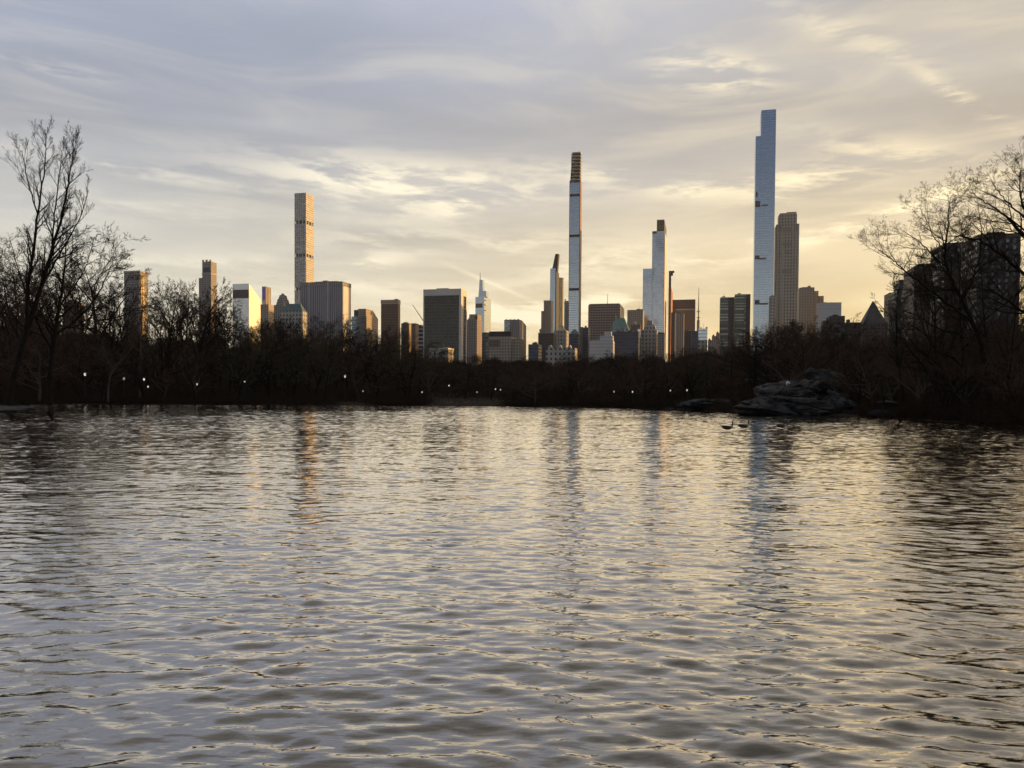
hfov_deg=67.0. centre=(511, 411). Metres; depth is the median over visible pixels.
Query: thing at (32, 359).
bare tree
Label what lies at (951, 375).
shrub
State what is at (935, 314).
bare tree
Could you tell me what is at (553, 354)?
apartment building
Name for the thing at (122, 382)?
bare tree
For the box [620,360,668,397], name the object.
bare tree
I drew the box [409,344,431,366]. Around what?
bare tree
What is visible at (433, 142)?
sky
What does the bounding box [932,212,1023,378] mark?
bare tree
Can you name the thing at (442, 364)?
bare tree
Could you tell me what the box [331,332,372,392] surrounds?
bare tree
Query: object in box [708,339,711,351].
distant building
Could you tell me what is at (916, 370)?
bare tree
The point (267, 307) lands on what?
office tower
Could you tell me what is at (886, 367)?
bare tree
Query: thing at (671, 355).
bare tree
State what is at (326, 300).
office slab
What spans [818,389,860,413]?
rock shelf
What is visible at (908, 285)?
apartment house
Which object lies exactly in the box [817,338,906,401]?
bare tree
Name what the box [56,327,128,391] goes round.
bare tree
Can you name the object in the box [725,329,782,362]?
bare tree
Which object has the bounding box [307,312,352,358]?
bare tree
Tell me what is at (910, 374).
bare tree
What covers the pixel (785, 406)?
rock shelf
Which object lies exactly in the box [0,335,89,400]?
bare tree
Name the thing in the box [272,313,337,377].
bare tree
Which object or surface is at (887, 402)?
rock
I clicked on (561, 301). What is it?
office tower
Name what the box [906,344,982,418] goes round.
shrub
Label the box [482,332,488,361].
office building
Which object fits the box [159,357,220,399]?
bare tree
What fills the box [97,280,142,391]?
bare tree
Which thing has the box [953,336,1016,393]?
bare tree
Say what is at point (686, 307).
office block
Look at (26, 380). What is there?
bare tree
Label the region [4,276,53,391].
bare tree
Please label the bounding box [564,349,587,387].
bare tree
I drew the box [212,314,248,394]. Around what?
bare tree
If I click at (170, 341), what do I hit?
bare tree
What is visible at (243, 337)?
bare tree
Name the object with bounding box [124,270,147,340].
residential tower
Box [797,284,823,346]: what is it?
apartment tower
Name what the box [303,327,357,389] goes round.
bare tree
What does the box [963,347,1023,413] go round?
shrub
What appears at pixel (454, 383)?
bare tree
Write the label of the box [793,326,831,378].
bare tree
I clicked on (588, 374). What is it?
bare tree
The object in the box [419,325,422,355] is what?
office building
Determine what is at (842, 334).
bare tree
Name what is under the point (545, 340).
apartment building
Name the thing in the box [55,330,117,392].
bare tree
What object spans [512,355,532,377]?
bare tree
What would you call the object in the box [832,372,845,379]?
rock
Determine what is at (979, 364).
bare tree
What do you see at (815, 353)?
bare tree
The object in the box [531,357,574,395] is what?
bare tree
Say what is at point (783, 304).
limestone tower
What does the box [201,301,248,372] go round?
bare tree
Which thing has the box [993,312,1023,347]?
bare tree
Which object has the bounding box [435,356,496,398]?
bare tree
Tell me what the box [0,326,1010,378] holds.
wood
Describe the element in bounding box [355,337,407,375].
bare tree
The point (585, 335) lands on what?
apartment building
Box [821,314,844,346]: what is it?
apartment building
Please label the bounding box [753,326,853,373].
bare tree
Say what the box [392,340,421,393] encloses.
bare tree
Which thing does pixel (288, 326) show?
bare tree
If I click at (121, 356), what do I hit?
bare tree
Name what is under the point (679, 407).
rock
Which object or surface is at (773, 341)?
bare tree
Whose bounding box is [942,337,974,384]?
bare tree
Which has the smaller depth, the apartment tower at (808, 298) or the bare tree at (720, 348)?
the bare tree at (720, 348)
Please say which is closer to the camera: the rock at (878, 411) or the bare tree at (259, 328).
the rock at (878, 411)
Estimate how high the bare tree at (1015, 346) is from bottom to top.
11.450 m
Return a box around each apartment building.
[65,300,83,334]
[401,322,410,351]
[411,323,418,374]
[528,342,541,361]
[538,332,556,362]
[546,345,576,372]
[569,329,579,361]
[580,326,590,363]
[612,330,639,366]
[630,320,640,359]
[657,332,664,358]
[671,312,674,357]
[675,312,683,359]
[684,330,691,355]
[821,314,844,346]
[845,318,861,347]
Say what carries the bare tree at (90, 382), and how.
on the ground
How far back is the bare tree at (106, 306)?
287.63 m
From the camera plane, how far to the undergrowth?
164.22 m
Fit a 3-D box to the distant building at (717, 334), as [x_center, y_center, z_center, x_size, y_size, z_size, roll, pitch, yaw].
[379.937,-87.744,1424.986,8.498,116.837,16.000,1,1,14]
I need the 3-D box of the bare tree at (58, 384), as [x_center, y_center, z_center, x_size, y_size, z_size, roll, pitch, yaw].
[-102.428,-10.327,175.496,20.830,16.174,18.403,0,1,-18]
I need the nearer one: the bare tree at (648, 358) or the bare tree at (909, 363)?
the bare tree at (909, 363)
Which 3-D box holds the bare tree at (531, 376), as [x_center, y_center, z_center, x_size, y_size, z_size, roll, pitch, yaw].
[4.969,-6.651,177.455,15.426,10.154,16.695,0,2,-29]
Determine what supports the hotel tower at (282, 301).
on the ground
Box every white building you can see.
[589,332,614,360]
[816,302,841,335]
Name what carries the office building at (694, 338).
on the ground
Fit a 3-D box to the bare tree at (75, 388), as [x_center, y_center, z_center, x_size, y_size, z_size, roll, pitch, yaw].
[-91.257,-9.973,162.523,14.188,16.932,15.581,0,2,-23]
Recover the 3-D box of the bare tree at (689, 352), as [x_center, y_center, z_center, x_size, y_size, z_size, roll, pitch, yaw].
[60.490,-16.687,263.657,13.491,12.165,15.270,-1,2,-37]
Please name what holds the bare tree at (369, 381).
on the ground
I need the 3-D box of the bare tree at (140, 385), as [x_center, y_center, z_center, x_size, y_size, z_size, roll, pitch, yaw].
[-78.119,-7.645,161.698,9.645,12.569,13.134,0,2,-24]
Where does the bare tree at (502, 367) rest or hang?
on the ground
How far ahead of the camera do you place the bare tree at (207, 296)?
256.21 m
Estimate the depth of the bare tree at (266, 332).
256.59 m
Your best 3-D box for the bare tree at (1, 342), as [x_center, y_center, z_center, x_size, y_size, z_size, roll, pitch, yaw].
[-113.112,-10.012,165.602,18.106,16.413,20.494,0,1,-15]
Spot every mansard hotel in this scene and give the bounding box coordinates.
[280,304,306,345]
[609,314,628,331]
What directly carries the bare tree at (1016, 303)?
on the ground
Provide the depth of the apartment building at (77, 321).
895.46 m
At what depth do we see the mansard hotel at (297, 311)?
994.67 m
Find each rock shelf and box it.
[680,398,733,410]
[733,396,835,415]
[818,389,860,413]
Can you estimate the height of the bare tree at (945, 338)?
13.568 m
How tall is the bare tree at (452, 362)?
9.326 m
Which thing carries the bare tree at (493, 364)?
on the ground
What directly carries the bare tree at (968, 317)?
on the ground
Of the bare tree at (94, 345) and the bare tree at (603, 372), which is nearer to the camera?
the bare tree at (94, 345)
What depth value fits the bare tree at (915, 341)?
191.33 m
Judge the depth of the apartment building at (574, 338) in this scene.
956.96 m
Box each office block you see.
[351,309,377,355]
[588,296,623,339]
[672,299,695,351]
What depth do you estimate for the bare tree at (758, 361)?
135.08 m
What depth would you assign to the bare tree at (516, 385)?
168.17 m
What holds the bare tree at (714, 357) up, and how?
on the ground
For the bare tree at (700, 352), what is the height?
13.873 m
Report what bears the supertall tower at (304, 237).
on the ground
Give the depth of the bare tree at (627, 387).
153.74 m
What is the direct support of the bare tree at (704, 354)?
on the ground
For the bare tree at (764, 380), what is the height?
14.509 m
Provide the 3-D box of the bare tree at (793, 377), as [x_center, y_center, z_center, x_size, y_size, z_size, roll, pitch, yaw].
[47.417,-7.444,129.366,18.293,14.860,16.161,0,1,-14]
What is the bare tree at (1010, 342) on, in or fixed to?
on the ground
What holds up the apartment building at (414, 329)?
on the ground
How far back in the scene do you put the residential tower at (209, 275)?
1493.63 m
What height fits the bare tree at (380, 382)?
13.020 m
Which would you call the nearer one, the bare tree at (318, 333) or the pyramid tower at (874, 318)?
the bare tree at (318, 333)
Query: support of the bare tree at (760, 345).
on the ground
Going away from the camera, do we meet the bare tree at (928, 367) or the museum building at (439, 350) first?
the bare tree at (928, 367)
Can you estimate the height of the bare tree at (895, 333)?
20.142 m
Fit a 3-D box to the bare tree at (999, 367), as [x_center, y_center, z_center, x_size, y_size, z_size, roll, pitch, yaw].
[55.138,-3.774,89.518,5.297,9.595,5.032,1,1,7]
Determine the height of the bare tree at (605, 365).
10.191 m
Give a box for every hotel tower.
[274,293,288,339]
[554,325,568,347]
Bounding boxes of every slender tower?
[550,254,559,332]
[668,271,673,361]
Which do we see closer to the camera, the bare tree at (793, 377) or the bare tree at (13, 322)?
the bare tree at (793, 377)
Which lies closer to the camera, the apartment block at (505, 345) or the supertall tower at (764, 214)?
the apartment block at (505, 345)
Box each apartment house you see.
[884,293,889,339]
[889,280,903,337]
[903,263,930,340]
[930,242,961,335]
[960,229,1020,342]
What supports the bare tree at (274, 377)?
on the ground
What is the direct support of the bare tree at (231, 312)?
on the ground
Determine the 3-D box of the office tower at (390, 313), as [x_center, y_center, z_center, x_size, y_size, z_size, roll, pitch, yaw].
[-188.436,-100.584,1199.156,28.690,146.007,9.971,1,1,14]
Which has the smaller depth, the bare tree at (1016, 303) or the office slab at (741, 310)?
the bare tree at (1016, 303)
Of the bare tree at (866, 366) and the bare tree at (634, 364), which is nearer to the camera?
the bare tree at (866, 366)
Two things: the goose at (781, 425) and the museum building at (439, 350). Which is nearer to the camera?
the goose at (781, 425)
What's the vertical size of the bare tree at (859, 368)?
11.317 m
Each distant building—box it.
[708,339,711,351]
[712,335,716,351]
[716,332,718,355]
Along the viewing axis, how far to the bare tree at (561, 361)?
225.91 m
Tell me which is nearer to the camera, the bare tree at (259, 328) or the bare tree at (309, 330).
the bare tree at (309, 330)
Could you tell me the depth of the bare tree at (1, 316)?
174.47 m
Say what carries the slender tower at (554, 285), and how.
on the ground
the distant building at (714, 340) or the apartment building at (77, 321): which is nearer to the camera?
the apartment building at (77, 321)
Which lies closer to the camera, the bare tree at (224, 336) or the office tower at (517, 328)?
the bare tree at (224, 336)
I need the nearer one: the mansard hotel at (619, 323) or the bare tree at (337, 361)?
the bare tree at (337, 361)
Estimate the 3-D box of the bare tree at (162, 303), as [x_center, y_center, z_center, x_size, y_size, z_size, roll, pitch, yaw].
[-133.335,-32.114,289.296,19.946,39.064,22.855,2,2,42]
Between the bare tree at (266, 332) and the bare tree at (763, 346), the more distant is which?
the bare tree at (266, 332)
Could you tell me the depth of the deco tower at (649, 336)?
1026.19 m
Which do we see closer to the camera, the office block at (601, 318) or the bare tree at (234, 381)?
the bare tree at (234, 381)
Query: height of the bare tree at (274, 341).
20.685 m
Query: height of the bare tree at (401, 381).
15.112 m
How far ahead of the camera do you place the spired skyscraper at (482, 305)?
2396.39 m
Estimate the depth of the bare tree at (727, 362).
186.20 m
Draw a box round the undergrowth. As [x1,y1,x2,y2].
[0,359,1023,426]
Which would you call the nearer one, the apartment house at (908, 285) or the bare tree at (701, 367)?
the bare tree at (701, 367)
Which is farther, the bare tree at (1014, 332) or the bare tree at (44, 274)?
the bare tree at (1014, 332)
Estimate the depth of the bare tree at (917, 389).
98.50 m
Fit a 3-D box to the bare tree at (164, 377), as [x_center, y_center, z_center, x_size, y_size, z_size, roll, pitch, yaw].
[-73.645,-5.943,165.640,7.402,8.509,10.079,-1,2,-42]
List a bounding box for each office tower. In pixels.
[261,286,273,335]
[381,299,400,358]
[467,314,481,364]
[504,319,525,339]
[559,277,563,325]
[564,299,567,330]
[627,306,643,359]
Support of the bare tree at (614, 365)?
on the ground
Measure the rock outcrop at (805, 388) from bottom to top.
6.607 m
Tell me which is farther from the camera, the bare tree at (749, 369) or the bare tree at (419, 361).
the bare tree at (419, 361)
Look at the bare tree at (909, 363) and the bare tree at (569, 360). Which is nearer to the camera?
the bare tree at (909, 363)
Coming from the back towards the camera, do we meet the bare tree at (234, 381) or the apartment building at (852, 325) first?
the apartment building at (852, 325)
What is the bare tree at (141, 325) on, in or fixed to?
on the ground
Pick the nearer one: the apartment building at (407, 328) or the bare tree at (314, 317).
the bare tree at (314, 317)
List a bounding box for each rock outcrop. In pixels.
[753,379,830,399]
[811,369,848,397]
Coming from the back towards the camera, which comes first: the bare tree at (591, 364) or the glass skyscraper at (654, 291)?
the glass skyscraper at (654, 291)
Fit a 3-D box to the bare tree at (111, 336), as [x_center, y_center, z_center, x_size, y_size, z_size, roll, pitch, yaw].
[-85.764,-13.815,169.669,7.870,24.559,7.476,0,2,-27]
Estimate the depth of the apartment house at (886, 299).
706.01 m
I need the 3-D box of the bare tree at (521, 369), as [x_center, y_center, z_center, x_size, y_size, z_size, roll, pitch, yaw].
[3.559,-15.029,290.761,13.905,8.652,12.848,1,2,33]
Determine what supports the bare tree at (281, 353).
on the ground
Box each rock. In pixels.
[0,405,39,412]
[664,407,674,410]
[676,403,689,410]
[805,368,817,379]
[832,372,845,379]
[868,410,890,415]
[871,400,897,406]
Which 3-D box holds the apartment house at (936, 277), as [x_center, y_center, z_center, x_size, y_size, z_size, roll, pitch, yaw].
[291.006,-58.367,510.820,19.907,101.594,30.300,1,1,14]
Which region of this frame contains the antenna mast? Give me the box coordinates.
[697,293,699,330]
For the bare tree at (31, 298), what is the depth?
202.37 m
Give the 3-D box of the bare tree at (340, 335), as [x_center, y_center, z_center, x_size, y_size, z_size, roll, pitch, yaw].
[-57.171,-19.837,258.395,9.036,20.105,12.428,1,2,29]
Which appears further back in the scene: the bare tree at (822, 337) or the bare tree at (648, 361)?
the bare tree at (822, 337)
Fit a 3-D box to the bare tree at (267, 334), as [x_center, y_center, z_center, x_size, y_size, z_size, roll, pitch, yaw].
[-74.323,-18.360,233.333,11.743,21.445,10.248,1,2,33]
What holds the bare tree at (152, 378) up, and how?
on the ground
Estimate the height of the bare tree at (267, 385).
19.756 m
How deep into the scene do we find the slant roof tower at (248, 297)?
1741.35 m
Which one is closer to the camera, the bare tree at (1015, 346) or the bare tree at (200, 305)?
the bare tree at (1015, 346)
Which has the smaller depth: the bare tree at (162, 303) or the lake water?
the lake water
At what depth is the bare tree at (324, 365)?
174.47 m
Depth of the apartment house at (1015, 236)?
445.74 m
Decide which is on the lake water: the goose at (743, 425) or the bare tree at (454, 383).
the goose at (743, 425)
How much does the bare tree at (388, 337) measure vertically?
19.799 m
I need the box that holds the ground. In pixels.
[0,374,1023,427]
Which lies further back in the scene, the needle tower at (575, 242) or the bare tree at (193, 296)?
the needle tower at (575, 242)
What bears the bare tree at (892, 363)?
on the ground
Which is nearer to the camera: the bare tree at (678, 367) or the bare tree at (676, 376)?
the bare tree at (676, 376)
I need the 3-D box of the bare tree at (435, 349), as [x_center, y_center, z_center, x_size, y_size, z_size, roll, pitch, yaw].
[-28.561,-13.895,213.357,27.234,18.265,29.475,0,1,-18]
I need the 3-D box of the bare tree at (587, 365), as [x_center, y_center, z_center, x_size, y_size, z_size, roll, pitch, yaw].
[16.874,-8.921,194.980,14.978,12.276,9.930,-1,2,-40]
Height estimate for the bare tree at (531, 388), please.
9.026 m
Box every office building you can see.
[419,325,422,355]
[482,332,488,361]
[692,331,697,355]
[698,327,707,354]
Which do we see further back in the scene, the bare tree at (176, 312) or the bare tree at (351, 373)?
the bare tree at (176, 312)
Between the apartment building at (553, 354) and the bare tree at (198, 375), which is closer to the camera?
the bare tree at (198, 375)
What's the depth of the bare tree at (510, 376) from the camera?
184.74 m
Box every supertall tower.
[294,193,313,303]
[752,109,775,350]
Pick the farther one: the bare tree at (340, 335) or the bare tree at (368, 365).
the bare tree at (340, 335)
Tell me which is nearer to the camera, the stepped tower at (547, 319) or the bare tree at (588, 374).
the bare tree at (588, 374)
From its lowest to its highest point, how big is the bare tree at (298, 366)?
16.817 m
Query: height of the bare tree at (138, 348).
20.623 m
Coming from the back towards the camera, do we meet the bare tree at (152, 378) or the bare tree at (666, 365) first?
the bare tree at (666, 365)
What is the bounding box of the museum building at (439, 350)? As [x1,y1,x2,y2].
[429,344,453,361]
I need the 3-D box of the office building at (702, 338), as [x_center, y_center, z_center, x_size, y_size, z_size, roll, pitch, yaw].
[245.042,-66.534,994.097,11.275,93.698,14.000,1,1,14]
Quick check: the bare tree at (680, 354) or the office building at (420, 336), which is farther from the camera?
the office building at (420, 336)
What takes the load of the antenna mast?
on the ground
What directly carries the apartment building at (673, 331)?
on the ground
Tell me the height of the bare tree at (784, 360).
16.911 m
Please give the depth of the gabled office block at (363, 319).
1245.45 m
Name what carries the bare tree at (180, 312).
on the ground
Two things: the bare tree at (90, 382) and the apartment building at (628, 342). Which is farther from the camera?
the apartment building at (628, 342)
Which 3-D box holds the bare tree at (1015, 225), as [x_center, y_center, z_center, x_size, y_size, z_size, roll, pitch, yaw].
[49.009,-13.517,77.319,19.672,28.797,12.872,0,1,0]
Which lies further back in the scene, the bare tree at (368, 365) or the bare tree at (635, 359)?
the bare tree at (635, 359)
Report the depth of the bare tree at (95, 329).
203.62 m
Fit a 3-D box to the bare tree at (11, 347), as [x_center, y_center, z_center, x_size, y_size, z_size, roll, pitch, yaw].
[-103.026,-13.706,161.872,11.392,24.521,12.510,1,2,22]
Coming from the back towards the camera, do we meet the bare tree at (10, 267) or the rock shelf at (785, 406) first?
the bare tree at (10, 267)
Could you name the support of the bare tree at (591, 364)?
on the ground
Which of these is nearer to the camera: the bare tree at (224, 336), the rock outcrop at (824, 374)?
the rock outcrop at (824, 374)
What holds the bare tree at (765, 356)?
on the ground
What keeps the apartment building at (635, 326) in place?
on the ground
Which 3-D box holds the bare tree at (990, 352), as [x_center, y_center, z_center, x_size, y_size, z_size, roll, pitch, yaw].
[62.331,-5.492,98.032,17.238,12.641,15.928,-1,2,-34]
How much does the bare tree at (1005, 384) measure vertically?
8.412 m
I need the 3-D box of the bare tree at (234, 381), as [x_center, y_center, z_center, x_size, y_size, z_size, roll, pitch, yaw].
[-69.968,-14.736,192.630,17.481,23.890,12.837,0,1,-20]
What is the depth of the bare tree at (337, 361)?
181.38 m
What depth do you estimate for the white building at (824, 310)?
955.36 m
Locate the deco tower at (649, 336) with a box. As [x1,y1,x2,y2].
[642,320,657,358]
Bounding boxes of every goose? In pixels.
[721,420,734,429]
[737,419,749,427]
[775,419,787,427]
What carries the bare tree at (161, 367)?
on the ground
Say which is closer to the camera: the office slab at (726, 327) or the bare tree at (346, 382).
the bare tree at (346, 382)
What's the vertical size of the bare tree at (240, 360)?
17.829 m
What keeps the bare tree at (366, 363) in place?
on the ground
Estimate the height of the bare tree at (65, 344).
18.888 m
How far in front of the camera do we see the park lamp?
165.01 m
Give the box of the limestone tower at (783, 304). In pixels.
[769,212,798,349]
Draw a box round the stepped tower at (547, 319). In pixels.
[539,298,552,332]
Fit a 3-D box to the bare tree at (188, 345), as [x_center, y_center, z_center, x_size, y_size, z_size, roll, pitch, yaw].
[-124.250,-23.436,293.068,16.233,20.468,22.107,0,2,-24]
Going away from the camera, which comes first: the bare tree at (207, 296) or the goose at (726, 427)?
the goose at (726, 427)
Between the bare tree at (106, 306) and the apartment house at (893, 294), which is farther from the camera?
the apartment house at (893, 294)
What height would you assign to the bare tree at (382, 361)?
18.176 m
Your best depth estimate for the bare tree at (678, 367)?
169.25 m
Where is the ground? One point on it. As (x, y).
(485, 400)
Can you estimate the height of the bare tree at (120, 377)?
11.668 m
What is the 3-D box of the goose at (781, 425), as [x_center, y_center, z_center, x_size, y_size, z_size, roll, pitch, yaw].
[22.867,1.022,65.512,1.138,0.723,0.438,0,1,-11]
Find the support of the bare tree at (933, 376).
on the ground
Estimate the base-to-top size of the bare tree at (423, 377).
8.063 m
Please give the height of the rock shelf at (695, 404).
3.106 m
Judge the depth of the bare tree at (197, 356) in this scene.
193.36 m
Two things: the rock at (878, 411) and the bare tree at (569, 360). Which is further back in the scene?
the bare tree at (569, 360)
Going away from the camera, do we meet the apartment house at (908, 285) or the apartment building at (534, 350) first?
the apartment house at (908, 285)
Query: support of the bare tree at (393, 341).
on the ground
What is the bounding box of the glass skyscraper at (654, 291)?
[643,219,666,359]
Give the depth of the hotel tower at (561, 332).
1045.80 m
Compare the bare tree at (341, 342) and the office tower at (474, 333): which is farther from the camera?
the office tower at (474, 333)
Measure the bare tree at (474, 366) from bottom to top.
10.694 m
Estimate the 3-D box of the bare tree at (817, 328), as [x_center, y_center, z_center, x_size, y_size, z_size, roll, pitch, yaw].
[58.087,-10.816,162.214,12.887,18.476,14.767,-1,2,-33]
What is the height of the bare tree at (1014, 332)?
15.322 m
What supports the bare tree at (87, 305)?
on the ground
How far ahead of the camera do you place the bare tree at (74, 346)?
193.23 m
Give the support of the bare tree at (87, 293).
on the ground
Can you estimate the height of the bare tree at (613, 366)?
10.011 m
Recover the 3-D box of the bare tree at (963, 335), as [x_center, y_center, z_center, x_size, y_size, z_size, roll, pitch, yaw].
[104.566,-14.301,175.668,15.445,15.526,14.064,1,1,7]
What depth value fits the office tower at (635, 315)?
1283.42 m
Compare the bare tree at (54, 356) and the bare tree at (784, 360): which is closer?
the bare tree at (784, 360)
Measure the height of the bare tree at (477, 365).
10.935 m
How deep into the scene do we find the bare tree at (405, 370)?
181.46 m
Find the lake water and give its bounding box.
[0,404,1023,767]
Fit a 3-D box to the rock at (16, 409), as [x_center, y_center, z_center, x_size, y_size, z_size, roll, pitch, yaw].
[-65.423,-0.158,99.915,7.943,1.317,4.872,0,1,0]
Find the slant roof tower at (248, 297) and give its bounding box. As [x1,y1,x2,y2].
[233,284,260,347]
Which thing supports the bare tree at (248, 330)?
on the ground
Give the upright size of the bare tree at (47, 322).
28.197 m
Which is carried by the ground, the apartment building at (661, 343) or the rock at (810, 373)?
the apartment building at (661, 343)
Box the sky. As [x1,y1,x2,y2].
[0,0,1023,360]
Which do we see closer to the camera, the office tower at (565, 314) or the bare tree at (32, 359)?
the bare tree at (32, 359)
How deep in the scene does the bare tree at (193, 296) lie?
229.55 m
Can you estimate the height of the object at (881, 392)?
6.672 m
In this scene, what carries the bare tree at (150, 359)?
on the ground
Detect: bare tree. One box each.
[0,114,91,405]
[0,207,133,404]
[0,239,79,378]
[0,247,85,389]
[0,257,71,393]
[0,264,92,351]
[0,276,36,363]
[0,294,62,399]
[0,333,28,376]
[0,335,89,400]
[2,278,79,372]
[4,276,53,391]
[4,329,108,396]
[4,339,47,378]
[9,221,173,386]
[10,265,99,380]
[36,328,74,378]
[36,329,133,393]
[37,331,92,379]
[42,325,114,398]
[44,250,124,373]
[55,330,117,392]
[56,321,91,383]
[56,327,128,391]
[61,272,138,366]
[73,276,139,369]
[77,349,138,397]
[89,329,138,401]
[92,337,146,393]
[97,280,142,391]
[98,313,161,398]
[101,293,138,392]
[113,289,192,391]
[115,346,162,398]
[116,331,191,385]
[125,267,173,396]
[130,277,186,371]
[137,335,183,387]
[144,283,203,389]
[146,276,215,390]
[146,364,182,397]
[154,278,211,362]
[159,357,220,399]
[165,326,202,363]
[167,280,208,381]
[167,287,240,374]
[168,335,218,390]
[174,348,215,396]
[185,278,234,386]
[187,338,246,397]
[188,294,222,381]
[194,290,228,371]
[198,304,264,391]
[199,323,306,372]
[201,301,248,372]
[201,325,297,399]
[212,305,236,387]
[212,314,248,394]
[223,322,333,391]
[224,329,287,390]
[229,323,254,387]
[232,316,285,372]
[232,318,309,398]
[239,318,274,342]
[245,316,295,353]
[246,321,293,397]
[250,317,283,380]
[253,315,301,384]
[261,312,318,387]
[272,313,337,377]
[279,329,319,397]
[291,321,353,394]
[303,317,323,378]
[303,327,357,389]
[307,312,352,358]
[309,332,364,395]
[316,329,387,401]
[323,319,354,386]
[331,329,400,370]
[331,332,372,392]
[334,325,359,370]
[341,321,400,398]
[345,328,420,389]
[352,340,460,399]
[354,336,376,387]
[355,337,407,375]
[359,343,407,397]
[360,333,425,394]
[363,330,460,388]
[366,347,398,399]
[370,326,411,370]
[380,325,401,372]
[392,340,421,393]
[402,346,433,386]
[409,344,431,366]
[409,369,428,397]
[417,352,446,396]
[420,351,455,392]
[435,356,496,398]
[443,360,469,391]
[444,355,468,370]
[453,353,488,385]
[471,355,490,391]
[477,357,505,373]
[491,359,512,379]
[492,363,540,397]
[498,362,569,395]
[498,373,538,400]
[506,366,563,402]
[508,362,537,377]
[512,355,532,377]
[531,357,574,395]
[547,353,601,391]
[547,357,595,397]
[552,353,569,372]
[561,370,579,402]
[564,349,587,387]
[570,357,604,382]
[579,355,599,381]
[593,355,629,379]
[596,355,632,390]
[599,356,613,375]
[601,370,648,403]
[604,349,629,390]
[616,352,666,385]
[617,352,652,382]
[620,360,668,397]
[628,349,652,370]
[628,351,696,396]
[629,355,668,399]
[631,349,664,367]
[637,352,656,386]
[645,349,695,390]
[648,356,686,402]
[656,352,686,381]
[660,347,688,381]
[670,346,713,367]
[671,344,773,398]
[672,343,764,390]
[688,347,716,380]
[703,347,728,374]
[704,337,740,374]
[712,333,799,382]
[716,334,770,389]
[717,323,829,383]
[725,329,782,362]
[726,321,811,382]
[731,332,778,399]
[731,344,764,387]
[741,325,853,381]
[742,324,825,379]
[750,332,791,376]
[752,319,849,379]
[753,316,830,375]
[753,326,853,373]
[780,320,856,379]
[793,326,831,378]
[797,322,837,361]
[811,313,873,378]
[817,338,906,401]
[834,338,889,405]
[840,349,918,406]
[843,329,906,398]
[848,167,1005,407]
[868,334,944,390]
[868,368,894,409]
[870,268,918,407]
[872,326,972,393]
[878,341,953,401]
[881,230,1023,406]
[886,340,961,394]
[888,319,966,365]
[889,237,982,404]
[889,329,938,372]
[890,333,927,391]
[893,341,951,397]
[902,341,961,401]
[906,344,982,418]
[915,134,1023,313]
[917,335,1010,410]
[925,335,958,399]
[927,319,1001,364]
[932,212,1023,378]
[932,328,1018,394]
[937,315,1023,387]
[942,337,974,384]
[952,323,1023,398]
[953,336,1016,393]
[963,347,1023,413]
[965,263,1023,400]
[966,340,1018,402]
[985,349,1023,395]
[990,317,1023,367]
[992,319,1023,350]
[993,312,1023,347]
[993,321,1023,387]
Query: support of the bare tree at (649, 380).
on the ground
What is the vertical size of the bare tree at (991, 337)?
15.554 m
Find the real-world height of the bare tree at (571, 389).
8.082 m
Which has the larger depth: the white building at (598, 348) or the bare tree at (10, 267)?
the white building at (598, 348)
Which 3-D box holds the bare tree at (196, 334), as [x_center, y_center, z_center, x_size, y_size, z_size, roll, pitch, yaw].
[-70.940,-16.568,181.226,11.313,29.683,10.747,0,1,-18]
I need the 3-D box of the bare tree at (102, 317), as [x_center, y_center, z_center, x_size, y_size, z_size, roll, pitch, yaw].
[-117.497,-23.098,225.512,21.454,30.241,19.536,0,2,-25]
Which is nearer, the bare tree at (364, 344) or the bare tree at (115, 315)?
the bare tree at (115, 315)
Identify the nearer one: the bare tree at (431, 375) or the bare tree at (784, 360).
the bare tree at (784, 360)
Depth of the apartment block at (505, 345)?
895.38 m
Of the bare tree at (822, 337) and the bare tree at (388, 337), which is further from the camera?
the bare tree at (388, 337)
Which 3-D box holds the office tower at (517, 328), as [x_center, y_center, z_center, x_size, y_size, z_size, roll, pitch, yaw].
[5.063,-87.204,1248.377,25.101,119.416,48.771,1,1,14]
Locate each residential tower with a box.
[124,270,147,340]
[199,260,216,336]
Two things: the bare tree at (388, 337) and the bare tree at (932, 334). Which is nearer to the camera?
the bare tree at (932, 334)
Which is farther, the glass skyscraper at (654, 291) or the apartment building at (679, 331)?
the glass skyscraper at (654, 291)
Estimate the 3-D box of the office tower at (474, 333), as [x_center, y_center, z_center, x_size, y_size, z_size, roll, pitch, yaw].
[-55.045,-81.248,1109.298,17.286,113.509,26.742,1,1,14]
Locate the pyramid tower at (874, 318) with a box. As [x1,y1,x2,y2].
[861,301,886,348]
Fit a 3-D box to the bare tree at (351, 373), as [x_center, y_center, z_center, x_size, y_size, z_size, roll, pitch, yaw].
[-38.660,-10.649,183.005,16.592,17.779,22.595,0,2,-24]
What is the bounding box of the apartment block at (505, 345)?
[488,331,525,363]
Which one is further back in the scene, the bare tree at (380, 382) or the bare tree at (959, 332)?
the bare tree at (380, 382)
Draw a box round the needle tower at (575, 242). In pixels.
[568,152,581,333]
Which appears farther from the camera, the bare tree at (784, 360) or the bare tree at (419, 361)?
the bare tree at (419, 361)
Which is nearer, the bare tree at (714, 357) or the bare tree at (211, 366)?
the bare tree at (211, 366)
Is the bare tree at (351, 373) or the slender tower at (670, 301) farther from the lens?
the slender tower at (670, 301)
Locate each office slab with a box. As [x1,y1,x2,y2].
[300,280,350,357]
[423,288,466,362]
[719,296,733,352]
[734,293,750,349]
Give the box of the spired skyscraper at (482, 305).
[475,275,490,332]

